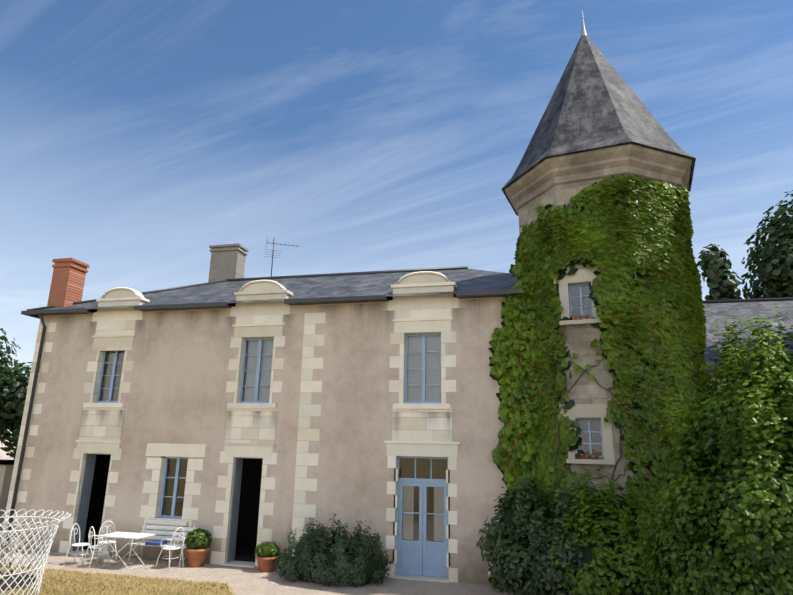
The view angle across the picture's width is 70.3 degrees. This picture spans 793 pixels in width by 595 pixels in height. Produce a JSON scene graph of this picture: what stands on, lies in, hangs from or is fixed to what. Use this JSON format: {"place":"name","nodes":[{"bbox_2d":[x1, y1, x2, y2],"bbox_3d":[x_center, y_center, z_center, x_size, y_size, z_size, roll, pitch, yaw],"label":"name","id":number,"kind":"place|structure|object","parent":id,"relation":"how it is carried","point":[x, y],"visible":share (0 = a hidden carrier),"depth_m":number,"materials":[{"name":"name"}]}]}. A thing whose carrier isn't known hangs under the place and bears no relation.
{"place":"outdoors","nodes":[
{"label":"outdoors","id":0,"kind":"place"},
{"bbox_2d":[0,464,13,533],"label":"garden wall","id":1,"kind":"structure","parent":0,"point":[6,471],"depth_m":18.09,"materials":[{"name":"stone"}]},
{"bbox_2d":[0,459,14,464],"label":"garden wall coping","id":2,"kind":"object","parent":1,"relation":"on","point":[6,462],"visible":0.25,"depth_m":18.17,"materials":[{"name":"grey metal"}]},
{"bbox_2d":[0,440,513,594],"bbox_3d":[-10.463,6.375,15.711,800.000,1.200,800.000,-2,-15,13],"label":"ground","id":3,"kind":"structure","parent":0,"point":[245,581],"depth_m":12.55,"materials":[{"name":"beige gravel"}]},
{"bbox_2d":[0,328,20,418],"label":"tree","id":4,"kind":"object","parent":3,"relation":"on","point":[5,361],"visible":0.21,"depth_m":27.61,"materials":[{"name":"green plant"}]},
{"bbox_2d":[0,362,32,459],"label":"tree","id":5,"kind":"object","parent":3,"relation":"on","point":[11,415],"depth_m":25.04,"materials":[{"name":"green plant"}]},
{"bbox_2d":[0,573,37,591],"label":"basket soil","id":6,"kind":"structure","parent":3,"relation":"on","point":[14,584],"depth_m":8.47,"materials":[{"name":"soil"}]},
{"bbox_2d":[0,519,45,588],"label":"basket twigs","id":7,"kind":"object","parent":6,"relation":"on","point":[2,556],"visible":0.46,"depth_m":8.60,"materials":[{"name":"white metal"}]},
{"bbox_2d":[0,509,71,594],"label":"wire basket","id":8,"kind":"object","parent":3,"relation":"on","point":[47,550],"visible":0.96,"depth_m":8.52,"materials":[{"name":"white metal"}]},
{"bbox_2d":[0,565,232,594],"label":"lawn tufts","id":9,"kind":"object","parent":3,"relation":"on","point":[55,589],"visible":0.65,"depth_m":11.71,"materials":[{"name":"yellow plant"}]},
{"bbox_2d":[63,521,196,570],"bbox_3d":[-6.640,6.142,13.995,2.912,0.949,1.386,-2,-15,13],"label":"furniture","id":10,"kind":"object","parent":3,"relation":"on","point":[146,534],"visible":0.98,"depth_m":14.04,"materials":[{"name":"white paint"}]},
{"bbox_2d":[145,540,167,545],"bbox_3d":[-6.048,6.180,14.191,0.400,0.060,0.340,-2,-15,13],"label":"cushion","id":11,"kind":"object","parent":10,"relation":"on","point":[155,542],"visible":1,"depth_m":14.08,"materials":[{"name":"blue fabric"}]},
{"bbox_2d":[185,547,209,567],"bbox_3d":[-4.954,6.438,13.991,0.572,0.420,0.572,-2,-15,13],"label":"pot","id":12,"kind":"object","parent":3,"relation":"on","point":[196,558],"visible":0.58,"depth_m":13.80,"materials":[{"name":"ceramic"}]},
{"bbox_2d":[185,528,211,549],"bbox_3d":[-4.952,6.058,14.086,0.698,0.557,0.629,-2,-15,13],"label":"pot plant","id":13,"kind":"object","parent":12,"relation":"in","point":[200,537],"depth_m":13.92,"materials":[{"name":"green plant"}]},
{"bbox_2d":[2,297,506,584],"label":"house walls","id":14,"kind":"structure","parent":3,"relation":"on","point":[179,376],"depth_m":14.78,"materials":[{"name":"beige paint"}]},
{"bbox_2d":[72,453,262,562],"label":"open doors","id":15,"kind":"structure","parent":14,"relation":"attached to","point":[85,494],"depth_m":15.42,"materials":[{"name":"grey wood"}]},
{"bbox_2d":[0,271,459,582],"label":"stone trim","id":16,"kind":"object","parent":14,"relation":"attached to","point":[422,433],"visible":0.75,"depth_m":14.81,"materials":[{"name":"beige stone"}]},
{"bbox_2d":[4,266,522,548],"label":"gutters","id":17,"kind":"object","parent":14,"relation":"attached to","point":[39,313],"visible":0.67,"depth_m":16.17,"materials":[{"name":"grey metal"}]},
{"bbox_2d":[83,351,446,561],"bbox_3d":[-1.992,4.490,18.383,16.500,6.680,7.450,-2,-15,13],"label":"dark interior","id":18,"kind":"object","parent":14,"relation":"in","point":[247,527],"depth_m":17.05,"materials":[{"name":"black"}]},
{"bbox_2d":[101,336,443,541],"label":"curtains","id":19,"kind":"object","parent":14,"relation":"attached to","point":[430,345],"depth_m":14.58,"materials":[{"name":"white fabric"}]},
{"bbox_2d":[96,333,449,577],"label":"frames","id":20,"kind":"structure","parent":14,"relation":"attached to","point":[422,556],"depth_m":13.65,"materials":[{"name":"blue paint"}]},
{"bbox_2d":[100,336,445,541],"bbox_3d":[-3.701,3.564,14.986,10.165,4.925,0.005,-2,-15,13],"label":"glass","id":21,"kind":"object","parent":20,"relation":"on","point":[267,400],"visible":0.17,"depth_m":14.43,"materials":[{"name":"glass"}]},
{"bbox_2d":[61,299,484,541],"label":"stains","id":22,"kind":"object","parent":14,"relation":"attached to","point":[328,316],"visible":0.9,"depth_m":14.84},
{"bbox_2d":[43,269,517,311],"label":"roof","id":23,"kind":"structure","parent":14,"relation":"on","point":[375,284],"depth_m":17.11,"materials":[{"name":"stone"}]},
{"bbox_2d":[47,258,89,307],"bbox_3d":[-10.544,-0.115,17.988,0.730,2.140,0.760,-2,-15,13],"label":"red chimney","id":24,"kind":"object","parent":23,"relation":"on","point":[67,282],"visible":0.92,"depth_m":17.83,"materials":[{"name":"brick"}]},
{"bbox_2d":[208,243,248,281],"bbox_3d":[-6.357,-0.900,21.110,1.240,2.041,0.740,-2,-15,13],"label":"chimney","id":25,"kind":"object","parent":23,"relation":"on","point":[227,261],"visible":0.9,"depth_m":20.93,"materials":[{"name":"beige stone"}]},
{"bbox_2d":[265,237,299,276],"bbox_3d":[-4.178,-1.334,20.487,1.250,1.650,0.900,5,-15,-16],"label":"antenna","id":26,"kind":"object","parent":23,"relation":"on","point":[273,243],"visible":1,"depth_m":20.51,"materials":[{"name":"grey metal"}]},
{"bbox_2d":[256,555,277,572],"bbox_3d":[-3.131,6.404,13.570,0.509,0.340,0.509,-2,-15,13],"label":"pot","id":27,"kind":"object","parent":3,"relation":"on","point":[265,565],"visible":0.69,"depth_m":13.40,"materials":[{"name":"ceramic"}]},
{"bbox_2d":[254,541,279,557],"bbox_3d":[-3.119,6.120,13.637,0.626,0.388,0.581,-2,-15,13],"label":"pot plant","id":28,"kind":"object","parent":27,"relation":"in","point":[271,550],"depth_m":13.48,"materials":[{"name":"green plant"}]},
{"bbox_2d":[275,512,392,586],"bbox_3d":[-1.431,5.712,12.867,2.737,1.464,1.453,-2,-15,13],"label":"bush","id":29,"kind":"object","parent":3,"relation":"on","point":[345,569],"depth_m":12.48,"materials":[{"name":"green plant"}]},
{"bbox_2d":[476,467,642,594],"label":"bush","id":30,"kind":"object","parent":3,"relation":"on","point":[539,529],"depth_m":11.06,"materials":[{"name":"green plant"}]},
{"bbox_2d":[505,144,691,506],"bbox_3d":[5.237,1.947,13.831,4.734,10.000,4.734,-2,-15,13],"label":"tower shaft","id":31,"kind":"object","parent":3,"relation":"on","point":[560,180],"visible":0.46,"depth_m":13.00,"materials":[{"name":"beige stone"}]},
{"bbox_2d":[501,35,695,215],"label":"tower roof","id":32,"kind":"structure","parent":31,"relation":"on","point":[595,103],"depth_m":14.16,"materials":[{"name":"grey stone"}]},
{"bbox_2d":[581,11,586,35],"bbox_3d":[5.415,-7.796,16.329,0.340,1.320,0.323,-2,-15,13],"label":"finial","id":33,"kind":"object","parent":32,"relation":"on","point":[583,31],"visible":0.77,"depth_m":16.28,"materials":[{"name":"silver metal"}]},
{"bbox_2d":[488,174,710,591],"bbox_3d":[4.714,1.953,13.072,5.225,9.298,2.779,-2,-15,13],"label":"ivy","id":34,"kind":"object","parent":31,"relation":"attached to","point":[629,237],"depth_m":12.54,"materials":[{"name":"green plant"}]},
{"bbox_2d":[549,474,663,594],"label":"lime shrub","id":35,"kind":"object","parent":3,"relation":"on","point":[590,584],"depth_m":9.82,"materials":[{"name":"green plant"}]},
{"bbox_2d":[633,306,792,594],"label":"bush","id":36,"kind":"object","parent":3,"relation":"on","point":[761,536],"depth_m":7.05,"materials":[{"name":"green plant"}]},
{"bbox_2d":[669,387,792,594],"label":"bush","id":37,"kind":"object","parent":36,"relation":"attached to","point":[728,479],"visible":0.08,"depth_m":6.98,"materials":[{"name":"green plant"}]},
{"bbox_2d":[697,243,743,299],"bbox_3d":[22.292,4.523,37.641,6.698,16.883,6.184,-2,-15,13],"label":"tree","id":38,"kind":"object","parent":3,"relation":"on","point":[715,274],"depth_m":38.56,"materials":[{"name":"green plant"}]},
{"bbox_2d":[707,372,758,388],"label":"wing walls","id":39,"kind":"structure","parent":3,"relation":"on","point":[709,373],"depth_m":14.36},
{"bbox_2d":[741,190,792,298],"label":"tree","id":40,"kind":"object","parent":3,"relation":"on","point":[768,269],"depth_m":39.38,"materials":[{"name":"green plant"}]},
{"bbox_2d":[0,0,792,436],"label":"sky","id":41,"kind":"structure","parent":0,"point":[138,137],"materials":[{"name":"blue"}]},
{"bbox_2d":[571,314,598,459],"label":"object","id":42,"kind":"object","parent":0,"point":[589,456],"visible":0.96,"depth_m":11.78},
{"bbox_2d":[569,283,603,457],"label":"window frames","id":43,"kind":"structure","parent":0,"point":[581,307],"depth_m":12.21,"materials":[{"name":"wood"}]},
{"bbox_2d":[571,286,601,454],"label":"window panes","id":44,"kind":"structure","parent":43,"relation":"in","point":[592,421],"depth_m":12.12,"materials":[{"name":"glass"}]},
{"bbox_2d":[703,300,792,366],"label":"wing roof","id":45,"kind":"structure","parent":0,"point":[740,310],"depth_m":16.42,"materials":[{"name":"grey stone"}]},
{"bbox_2d":[702,297,792,371],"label":"roof trim","id":46,"kind":"structure","parent":45,"relation":"attached to","point":[746,300],"depth_m":17.48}
]}

